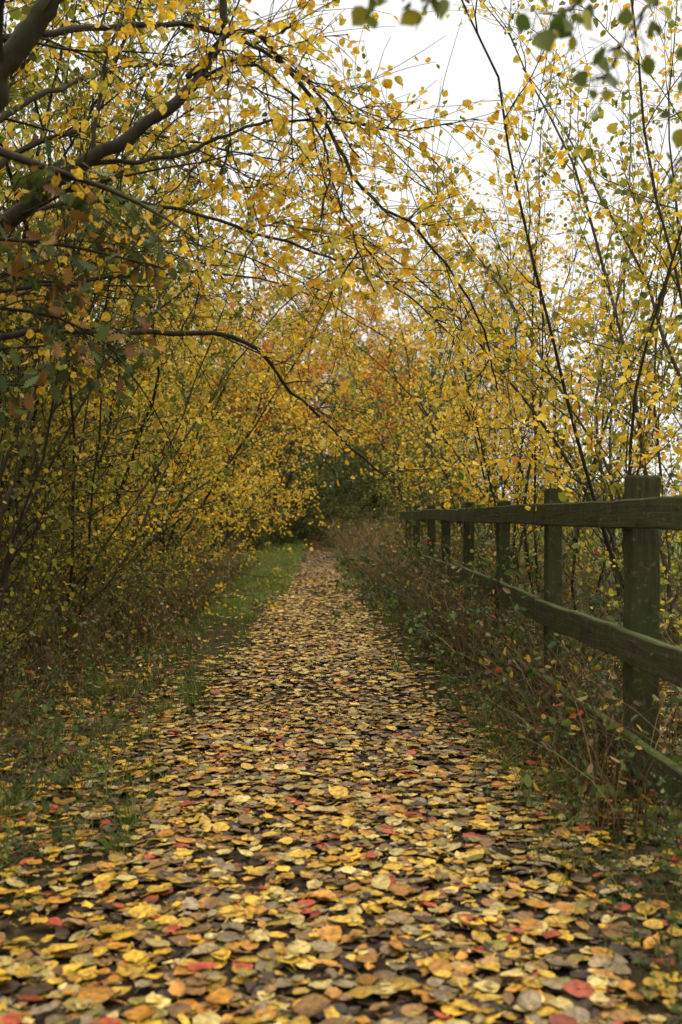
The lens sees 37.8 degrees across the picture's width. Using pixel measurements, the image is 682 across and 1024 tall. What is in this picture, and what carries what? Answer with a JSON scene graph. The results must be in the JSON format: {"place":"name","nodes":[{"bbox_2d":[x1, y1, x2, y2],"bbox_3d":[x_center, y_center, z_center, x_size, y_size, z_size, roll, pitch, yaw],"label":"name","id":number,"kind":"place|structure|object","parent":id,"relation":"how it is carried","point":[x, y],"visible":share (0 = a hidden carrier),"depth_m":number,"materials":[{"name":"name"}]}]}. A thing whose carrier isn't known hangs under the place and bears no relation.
{"place":"outdoors","nodes":[
{"label":"outdoors","id":0,"kind":"place"},
{"bbox_2d":[30,535,634,1023],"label":"path","id":1,"kind":"structure","parent":0,"point":[300,881],"depth_m":3.10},
{"bbox_2d":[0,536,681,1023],"bbox_3d":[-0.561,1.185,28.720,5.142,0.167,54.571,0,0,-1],"label":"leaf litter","id":2,"kind":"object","parent":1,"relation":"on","point":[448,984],"visible":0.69,"depth_m":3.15,"materials":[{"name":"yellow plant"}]},
{"bbox_2d":[0,530,681,1023],"bbox_3d":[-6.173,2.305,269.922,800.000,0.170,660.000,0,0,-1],"label":"ground","id":3,"kind":"structure","parent":0,"point":[38,930],"depth_m":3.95,"materials":[{"name":"green plant"}]},
{"bbox_2d":[0,586,40,716],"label":"thicket bush","id":4,"kind":"object","parent":3,"relation":"on","point":[7,642],"visible":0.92,"depth_m":5.09,"materials":[{"name":"green plant"}]},
{"bbox_2d":[0,0,68,632],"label":"hazel thicket","id":5,"kind":"object","parent":3,"relation":"on","point":[39,440],"visible":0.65,"depth_m":5.03,"materials":[{"name":"green plant"}]},
{"bbox_2d":[0,535,70,685],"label":"thicket bush","id":6,"kind":"object","parent":3,"relation":"on","point":[43,565],"visible":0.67,"depth_m":5.91,"materials":[{"name":"green plant"}]},
{"bbox_2d":[0,774,88,865],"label":"bramble bush","id":7,"kind":"object","parent":3,"relation":"on","point":[22,827],"visible":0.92,"depth_m":3.31,"materials":[{"name":"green plant"}]},
{"bbox_2d":[0,639,94,738],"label":"bramble bush","id":8,"kind":"object","parent":3,"relation":"on","point":[5,677],"visible":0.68,"depth_m":5.09,"materials":[{"name":"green plant"}]},
{"bbox_2d":[0,460,106,637],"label":"thicket bush","id":9,"kind":"object","parent":3,"relation":"on","point":[71,594],"visible":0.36,"depth_m":6.98,"materials":[{"name":"green plant"}]},
{"bbox_2d":[0,502,108,643],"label":"thicket bush","id":10,"kind":"object","parent":3,"relation":"on","point":[64,541],"visible":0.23,"depth_m":7.24,"materials":[{"name":"green plant"}]},
{"bbox_2d":[0,680,121,756],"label":"bramble bush","id":11,"kind":"object","parent":3,"relation":"on","point":[37,710],"visible":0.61,"depth_m":4.62,"materials":[{"name":"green plant"}]},
{"bbox_2d":[0,666,131,762],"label":"bramble bush","id":12,"kind":"object","parent":3,"relation":"on","point":[45,708],"visible":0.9,"depth_m":4.40,"materials":[{"name":"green plant"}]},
{"bbox_2d":[0,580,131,681],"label":"bramble bush","id":13,"kind":"object","parent":3,"relation":"on","point":[75,652],"visible":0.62,"depth_m":6.42,"materials":[{"name":"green plant"}]},
{"bbox_2d":[0,547,136,664],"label":"thicket bush","id":14,"kind":"object","parent":3,"relation":"on","point":[84,604],"visible":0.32,"depth_m":7.26,"materials":[{"name":"green plant"}]},
{"bbox_2d":[0,671,140,804],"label":"bramble bush","id":15,"kind":"object","parent":3,"relation":"on","point":[60,779],"visible":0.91,"depth_m":3.92,"materials":[{"name":"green plant"}]},
{"bbox_2d":[10,478,170,621],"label":"thicket bush","id":16,"kind":"object","parent":3,"relation":"on","point":[96,525],"visible":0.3,"depth_m":9.73,"materials":[{"name":"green plant"}]},
{"bbox_2d":[0,521,197,637],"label":"thicket bush","id":17,"kind":"object","parent":3,"relation":"on","point":[108,559],"visible":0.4,"depth_m":8.52,"materials":[{"name":"yellow plant"}]},
{"bbox_2d":[0,0,207,603],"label":"hazel thicket","id":18,"kind":"object","parent":3,"relation":"on","point":[3,208],"visible":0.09,"depth_m":9.20,"materials":[{"name":"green plant"}]},
{"bbox_2d":[0,137,212,463],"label":"oak tree","id":19,"kind":"object","parent":3,"relation":"on","point":[34,179],"visible":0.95,"depth_m":3.76,"materials":[{"name":"green plant"}]},
{"bbox_2d":[0,23,214,650],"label":"hazel thicket","id":20,"kind":"object","parent":3,"relation":"on","point":[126,454],"visible":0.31,"depth_m":7.13,"materials":[{"name":"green plant"}]},
{"bbox_2d":[0,0,218,577],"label":"hazel thicket","id":21,"kind":"object","parent":3,"relation":"on","point":[49,75],"visible":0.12,"depth_m":8.25,"materials":[{"name":"green plant"}]},
{"bbox_2d":[7,513,213,611],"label":"thicket bush","id":22,"kind":"object","parent":3,"relation":"on","point":[188,543],"visible":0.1,"depth_m":11.17,"materials":[{"name":"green plant"}]},
{"bbox_2d":[0,0,243,653],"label":"hazel thicket","id":23,"kind":"object","parent":3,"relation":"on","point":[11,521],"visible":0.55,"depth_m":5.73,"materials":[{"name":"yellow plant"}]},
{"bbox_2d":[0,0,248,524],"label":"aspen tree","id":24,"kind":"object","parent":3,"relation":"on","point":[16,14],"visible":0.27,"depth_m":7.23,"materials":[{"name":"yellow plant"}]},
{"bbox_2d":[0,0,281,603],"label":"aspen tree","id":25,"kind":"object","parent":3,"relation":"on","point":[156,385],"visible":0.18,"depth_m":10.84,"materials":[{"name":"yellow plant"}]},
{"bbox_2d":[55,491,233,593],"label":"thicket bush","id":26,"kind":"object","parent":3,"relation":"on","point":[202,529],"visible":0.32,"depth_m":12.21,"materials":[{"name":"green plant"}]},
{"bbox_2d":[0,0,291,501],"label":"hazel thicket","id":27,"kind":"object","parent":3,"relation":"on","point":[30,88],"visible":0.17,"depth_m":6.43,"materials":[{"name":"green plant"}]},
{"bbox_2d":[0,0,308,622],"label":"hazel thicket","id":28,"kind":"object","parent":3,"relation":"on","point":[72,446],"visible":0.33,"depth_m":6.78,"materials":[{"name":"yellow plant"}]},
{"bbox_2d":[1,96,322,619],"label":"aspen tree","id":29,"kind":"object","parent":3,"relation":"on","point":[203,484],"visible":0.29,"depth_m":10.77,"materials":[{"name":"yellow plant"}]},
{"bbox_2d":[4,1,349,582],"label":"aspen tree","id":30,"kind":"object","parent":3,"relation":"on","point":[186,377],"visible":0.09,"depth_m":14.29,"materials":[{"name":"yellow plant"}]},
{"bbox_2d":[0,223,370,589],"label":"aspen tree","id":31,"kind":"object","parent":3,"relation":"on","point":[223,435],"visible":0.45,"depth_m":12.43,"materials":[{"name":"yellow plant"}]},
{"bbox_2d":[0,69,386,639],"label":"hazel thicket","id":32,"kind":"object","parent":3,"relation":"on","point":[180,382],"visible":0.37,"depth_m":8.26,"materials":[{"name":"yellow plant"}]},
{"bbox_2d":[80,244,337,588],"bbox_3d":[-2.342,-1.484,16.259,3.937,5.615,5.900,0,0,27],"label":"aspen tree","id":33,"kind":"object","parent":3,"relation":"on","point":[245,512],"visible":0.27,"depth_m":15.83,"materials":[{"name":"yellow plant"}]},
{"bbox_2d":[122,283,300,553],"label":"aspen tree","id":34,"kind":"object","parent":3,"relation":"on","point":[249,505],"visible":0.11,"depth_m":26.53,"materials":[{"name":"yellow plant"}]},
{"bbox_2d":[103,273,339,549],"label":"aspen tree","id":35,"kind":"object","parent":3,"relation":"on","point":[158,396],"visible":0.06,"depth_m":22.29,"materials":[{"name":"yellow plant"}]},
{"bbox_2d":[102,243,345,555],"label":"autumn tree","id":36,"kind":"object","parent":3,"relation":"on","point":[277,409],"visible":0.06,"depth_m":26.05,"materials":[{"name":"yellow plant"}]},
{"bbox_2d":[97,179,353,568],"bbox_3d":[-2.386,-2.101,17.063,3.951,6.793,6.898,0,0,-21],"label":"aspen tree","id":37,"kind":"object","parent":3,"relation":"on","point":[227,387],"visible":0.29,"depth_m":16.28,"materials":[{"name":"yellow plant"}]},
{"bbox_2d":[165,346,292,542],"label":"dark tree","id":38,"kind":"object","parent":3,"relation":"on","point":[250,440],"visible":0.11,"depth_m":29.99,"materials":[{"name":"yellow plant"}]},
{"bbox_2d":[105,271,381,566],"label":"aspen tree","id":39,"kind":"object","parent":3,"relation":"on","point":[293,456],"visible":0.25,"depth_m":19.94,"materials":[{"name":"yellow plant"}]},
{"bbox_2d":[191,354,303,546],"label":"dark tree","id":40,"kind":"object","parent":3,"relation":"on","point":[291,519],"visible":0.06,"depth_m":33.66,"materials":[{"name":"yellow plant"}]},
{"bbox_2d":[214,502,281,553],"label":"dark shrub","id":41,"kind":"object","parent":3,"relation":"on","point":[256,541],"visible":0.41,"depth_m":28.71,"materials":[{"name":"green plant"}]},
{"bbox_2d":[122,224,389,564],"bbox_3d":[-2.221,-2.478,21.083,6.442,7.468,3.253,0,0,13],"label":"autumn tree","id":42,"kind":"object","parent":3,"relation":"on","point":[264,347],"visible":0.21,"depth_m":20.72,"materials":[{"name":"yellow plant"}]},
{"bbox_2d":[242,503,298,545],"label":"dark shrub","id":43,"kind":"object","parent":3,"relation":"on","point":[271,536],"visible":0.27,"depth_m":34.80,"materials":[{"name":"green plant"}]},
{"bbox_2d":[0,0,559,514],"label":"overhanging tree","id":44,"kind":"object","parent":3,"relation":"on","point":[20,42],"visible":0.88,"depth_m":4.62,"materials":[{"name":"yellow plant"}]},
{"bbox_2d":[237,367,344,540],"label":"dark tree","id":45,"kind":"object","parent":3,"relation":"on","point":[313,501],"visible":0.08,"depth_m":43.41,"materials":[{"name":"yellow plant"}]},
{"bbox_2d":[264,496,325,542],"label":"dark shrub","id":46,"kind":"object","parent":3,"relation":"on","point":[315,510],"visible":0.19,"depth_m":39.72,"materials":[{"name":"green plant"}]},
{"bbox_2d":[183,240,419,546],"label":"autumn tree","id":47,"kind":"object","parent":3,"relation":"on","point":[311,372],"visible":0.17,"depth_m":32.74,"materials":[{"name":"yellow plant"}]},
{"bbox_2d":[242,369,378,544],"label":"dark tree","id":48,"kind":"object","parent":3,"relation":"on","point":[331,457],"visible":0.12,"depth_m":39.00,"materials":[{"name":"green plant"}]},
{"bbox_2d":[263,371,407,546],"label":"dark tree","id":49,"kind":"object","parent":3,"relation":"on","point":[360,482],"visible":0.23,"depth_m":36.20,"materials":[{"name":"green plant"}]},
{"bbox_2d":[0,503,681,859],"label":"undergrowth","id":50,"kind":"object","parent":3,"relation":"on","point":[528,778],"visible":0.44,"depth_m":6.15,"materials":[{"name":"green plant"}]},
{"bbox_2d":[300,347,404,531],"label":"dark tree","id":51,"kind":"object","parent":3,"relation":"on","point":[329,490],"visible":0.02,"depth_m":47.19,"materials":[{"name":"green plant"}]},
{"bbox_2d":[309,357,413,528],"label":"dark tree","id":52,"kind":"object","parent":3,"relation":"on","point":[340,484],"visible":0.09,"depth_m":41.98,"materials":[{"name":"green plant"}]},
{"bbox_2d":[335,497,399,534],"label":"dark shrub","id":53,"kind":"object","parent":3,"relation":"on","point":[351,516],"visible":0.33,"depth_m":33.66,"materials":[{"name":"green plant"}]},
{"bbox_2d":[262,243,526,531],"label":"autumn tree","id":54,"kind":"object","parent":3,"relation":"on","point":[376,384],"visible":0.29,"depth_m":24.28,"materials":[{"name":"yellow plant"}]},
{"bbox_2d":[318,230,491,527],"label":"autumn tree","id":55,"kind":"object","parent":3,"relation":"on","point":[383,332],"visible":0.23,"depth_m":27.57,"materials":[{"name":"yellow plant"}]},
{"bbox_2d":[288,507,531,595],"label":"bramble bush","id":56,"kind":"object","parent":3,"relation":"on","point":[342,550],"visible":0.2,"depth_m":13.58,"materials":[{"name":"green plant"}]},
{"bbox_2d":[310,311,514,527],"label":"aspen tree","id":57,"kind":"object","parent":3,"relation":"on","point":[376,476],"visible":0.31,"depth_m":21.80,"materials":[{"name":"yellow plant"}]},
{"bbox_2d":[319,254,518,547],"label":"aspen tree","id":58,"kind":"object","parent":3,"relation":"on","point":[411,445],"visible":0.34,"depth_m":17.47,"materials":[{"name":"yellow plant"}]},
{"bbox_2d":[315,514,531,621],"bbox_3d":[0.521,0.610,10.108,1.699,1.216,2.945,0,0,-18],"label":"bramble bush","id":59,"kind":"object","parent":3,"relation":"on","point":[339,583],"visible":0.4,"depth_m":10.03,"materials":[{"name":"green plant"}]},
{"bbox_2d":[319,477,532,608],"bbox_3d":[0.912,0.362,12.361,3.338,1.759,2.147,0,0,38],"label":"bramble bush","id":60,"kind":"object","parent":3,"relation":"on","point":[404,528],"visible":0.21,"depth_m":12.32,"materials":[{"name":"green plant"}]},
{"bbox_2d":[330,511,526,611],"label":"bramble bush","id":61,"kind":"object","parent":3,"relation":"on","point":[343,563],"visible":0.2,"depth_m":11.28,"materials":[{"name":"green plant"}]},
{"bbox_2d":[358,357,512,529],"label":"dark tree","id":62,"kind":"object","parent":3,"relation":"on","point":[377,491],"visible":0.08,"depth_m":32.57,"materials":[{"name":"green plant"}]},
{"bbox_2d":[339,527,536,656],"bbox_3d":[1.015,0.657,8.137,1.934,1.083,1.183,0,0,-9],"label":"bramble bush","id":63,"kind":"object","parent":3,"relation":"on","point":[351,608],"visible":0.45,"depth_m":8.00,"materials":[{"name":"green plant"}]},
{"bbox_2d":[380,261,506,527],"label":"bare tree","id":64,"kind":"object","parent":3,"relation":"on","point":[425,392],"visible":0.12,"depth_m":24.92,"materials":[{"name":"yellow plant"}]},
{"bbox_2d":[367,480,529,548],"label":"hedge bush","id":65,"kind":"object","parent":3,"relation":"on","point":[398,507],"visible":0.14,"depth_m":17.77,"materials":[{"name":"green plant"}]},
{"bbox_2d":[335,121,574,569],"bbox_3d":[1.465,-1.849,12.149,2.652,6.118,4.626,0,0,14],"label":"aspen tree","id":66,"kind":"object","parent":3,"relation":"on","point":[483,436],"visible":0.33,"depth_m":12.62,"materials":[{"name":"yellow plant"}]},
{"bbox_2d":[386,571,534,689],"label":"bramble bush","id":67,"kind":"object","parent":3,"relation":"on","point":[453,653],"visible":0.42,"depth_m":6.29,"materials":[{"name":"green plant"}]},
{"bbox_2d":[332,545,593,671],"bbox_3d":[0.795,0.730,7.571,2.289,0.945,1.321,0,0,-45],"label":"bramble bush","id":68,"kind":"object","parent":3,"relation":"on","point":[428,613],"visible":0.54,"depth_m":7.42,"materials":[{"name":"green plant"}]},
{"bbox_2d":[331,493,599,643],"bbox_3d":[1.025,0.511,9.091,2.631,1.386,1.692,0,0,27],"label":"bramble bush","id":69,"kind":"object","parent":3,"relation":"on","point":[368,561],"visible":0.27,"depth_m":9.07,"materials":[{"name":"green plant"}]},
{"bbox_2d":[313,230,619,563],"bbox_3d":[2.394,-1.478,15.127,4.136,5.475,4.289,0,0,42],"label":"aspen tree","id":70,"kind":"object","parent":3,"relation":"on","point":[407,433],"visible":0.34,"depth_m":15.06,"materials":[{"name":"yellow plant"}]},
{"bbox_2d":[262,0,681,621],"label":"aspen tree","id":71,"kind":"object","parent":3,"relation":"on","point":[506,340],"visible":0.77,"depth_m":5.67,"materials":[{"name":"yellow plant"}]},
{"bbox_2d":[277,108,672,582],"bbox_3d":[1.421,-1.369,10.883,3.313,5.221,4.605,0,0,-22],"label":"aspen tree","id":72,"kind":"object","parent":3,"relation":"on","point":[449,447],"visible":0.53,"depth_m":9.95,"materials":[{"name":"yellow plant"}]},
{"bbox_2d":[334,195,617,581],"bbox_3d":[3.057,-1.817,16.301,5.575,6.321,4.010,0,0,-40],"label":"aspen tree","id":73,"kind":"object","parent":3,"relation":"on","point":[441,317],"visible":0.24,"depth_m":15.60,"materials":[{"name":"yellow plant"}]},
{"bbox_2d":[391,490,570,576],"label":"hedge bush","id":74,"kind":"object","parent":3,"relation":"on","point":[396,501],"visible":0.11,"depth_m":13.81,"materials":[{"name":"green plant"}]},
{"bbox_2d":[289,0,681,647],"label":"aspen tree","id":75,"kind":"object","parent":3,"relation":"on","point":[619,224],"visible":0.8,"depth_m":7.01,"materials":[{"name":"yellow plant"}]},
{"bbox_2d":[437,183,567,576],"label":"bare tree","id":76,"kind":"object","parent":3,"relation":"on","point":[503,487],"visible":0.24,"depth_m":13.17,"materials":[{"name":"yellow plant"}]},
{"bbox_2d":[443,695,576,761],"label":"bramble bush","id":77,"kind":"object","parent":3,"relation":"on","point":[514,744],"visible":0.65,"depth_m":4.63,"materials":[{"name":"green plant"}]},
{"bbox_2d":[351,0,681,210],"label":"hazel tree","id":78,"kind":"object","parent":3,"relation":"on","point":[561,25],"visible":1,"depth_m":2.00,"materials":[{"name":"green plant"}]},
{"bbox_2d":[411,470,622,588],"bbox_3d":[2.606,0.313,14.899,3.186,1.899,2.972,0,0,2],"label":"hedge bush","id":79,"kind":"object","parent":3,"relation":"on","point":[427,493],"visible":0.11,"depth_m":14.54,"materials":[{"name":"yellow plant"}]},
{"bbox_2d":[414,470,623,663],"bbox_3d":[1.427,0.420,7.426,1.777,1.456,2.763,0,0,3],"label":"bramble bush","id":80,"kind":"object","parent":3,"relation":"on","point":[460,475],"visible":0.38,"depth_m":7.40,"materials":[{"name":"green plant"}]},
{"bbox_2d":[430,632,622,746],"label":"bramble bush","id":81,"kind":"object","parent":3,"relation":"on","point":[476,694],"visible":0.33,"depth_m":5.01,"materials":[{"name":"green plant"}]},
{"bbox_2d":[377,586,678,709],"bbox_3d":[1.000,0.812,5.941,1.781,0.735,1.028,0,0,-8],"label":"bramble bush","id":82,"kind":"object","parent":3,"relation":"on","point":[440,653],"visible":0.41,"depth_m":5.71,"materials":[{"name":"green plant"}]},
{"bbox_2d":[395,216,674,550],"bbox_3d":[3.729,-2.367,19.771,5.551,7.342,3.182,0,0,-3],"label":"aspen tree","id":83,"kind":"object","parent":3,"relation":"on","point":[526,341],"visible":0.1,"depth_m":19.59,"materials":[{"name":"yellow plant"}]},
{"bbox_2d":[395,652,681,775],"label":"bramble bush","id":84,"kind":"object","parent":3,"relation":"on","point":[555,722],"visible":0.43,"depth_m":4.24,"materials":[{"name":"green plant"}]},
{"bbox_2d":[400,475,681,810],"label":"wooden fence","id":85,"kind":"object","parent":3,"relation":"on","point":[642,512],"visible":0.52,"depth_m":4.05,"materials":[{"name":"brown wood"}]},
{"bbox_2d":[423,50,681,618],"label":"aspen tree","id":86,"kind":"object","parent":3,"relation":"on","point":[568,449],"visible":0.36,"depth_m":9.52,"materials":[{"name":"yellow plant"}]},
{"bbox_2d":[473,720,647,826],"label":"bramble bush","id":87,"kind":"object","parent":3,"relation":"on","point":[535,797],"visible":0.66,"depth_m":3.75,"materials":[{"name":"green plant"}]},
{"bbox_2d":[440,552,681,738],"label":"bramble bush","id":88,"kind":"object","parent":3,"relation":"on","point":[530,673],"visible":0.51,"depth_m":4.95,"materials":[{"name":"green plant"}]},
{"bbox_2d":[440,529,681,688],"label":"bramble bush","id":89,"kind":"object","parent":3,"relation":"on","point":[522,609],"visible":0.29,"depth_m":5.75,"materials":[{"name":"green plant"}]},
{"bbox_2d":[462,214,668,565],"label":"bare tree","id":90,"kind":"object","parent":3,"relation":"on","point":[554,354],"visible":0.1,"depth_m":18.31,"materials":[{"name":"plant"}]},
{"bbox_2d":[460,0,681,645],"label":"aspen tree","id":91,"kind":"object","parent":3,"relation":"on","point":[520,233],"visible":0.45,"depth_m":8.55,"materials":[{"name":"yellow plant"}]},
{"bbox_2d":[470,444,681,644],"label":"hedge bush","id":92,"kind":"object","parent":3,"relation":"on","point":[612,489],"visible":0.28,"depth_m":7.88,"materials":[{"name":"green plant"}]},
{"bbox_2d":[470,473,681,605],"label":"hedge bush","id":93,"kind":"object","parent":3,"relation":"on","point":[585,558],"visible":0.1,"depth_m":11.42,"materials":[{"name":"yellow plant"}]},
{"bbox_2d":[509,781,668,882],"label":"bramble bush","id":94,"kind":"object","parent":3,"relation":"on","point":[579,840],"visible":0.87,"depth_m":3.23,"materials":[{"name":"green plant"}]},
{"bbox_2d":[510,427,681,601],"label":"hedge bush","id":95,"kind":"object","parent":3,"relation":"on","point":[572,528],"visible":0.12,"depth_m":13.00,"materials":[{"name":"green plant"}]},
{"bbox_2d":[543,466,681,632],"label":"hedge bush","id":96,"kind":"object","parent":3,"relation":"on","point":[591,549],"visible":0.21,"depth_m":9.25,"materials":[{"name":"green plant"}]},
{"bbox_2d":[545,100,681,603],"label":"aspen tree","id":97,"kind":"object","parent":3,"relation":"on","point":[657,368],"visible":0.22,"depth_m":11.56,"materials":[{"name":"yellow plant"}]},
{"bbox_2d":[557,785,681,908],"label":"bramble bush","id":98,"kind":"object","parent":3,"relation":"on","point":[628,884],"visible":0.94,"depth_m":2.97,"materials":[{"name":"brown plant"}]},
{"bbox_2d":[558,737,681,859],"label":"bramble bush","id":99,"kind":"object","parent":3,"relation":"on","point":[650,814],"visible":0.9,"depth_m":3.23,"materials":[{"name":"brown plant"}]},
{"bbox_2d":[580,479,681,695],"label":"hedge bush","id":100,"kind":"object","parent":3,"relation":"on","point":[662,569],"visible":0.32,"depth_m":5.61,"materials":[{"name":"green plant"}]},
{"bbox_2d":[584,859,681,999],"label":"bramble bush","id":101,"kind":"object","parent":3,"relation":"on","point":[662,939],"visible":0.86,"depth_m":2.40,"materials":[{"name":"green plant"}]},
{"bbox_2d":[605,816,681,881],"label":"bramble bush","id":102,"kind":"object","parent":3,"relation":"on","point":[675,869],"visible":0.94,"depth_m":2.70,"materials":[{"name":"green plant"}]},
{"bbox_2d":[637,936,681,1023],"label":"bramble bush","id":103,"kind":"object","parent":3,"relation":"on","point":[675,1006],"visible":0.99,"depth_m":2.19,"materials":[{"name":"green plant"}]},
{"bbox_2d":[0,0,681,514],"label":"sky","id":104,"kind":"structure","parent":0,"point":[470,75],"materials":[{"name":"white"}]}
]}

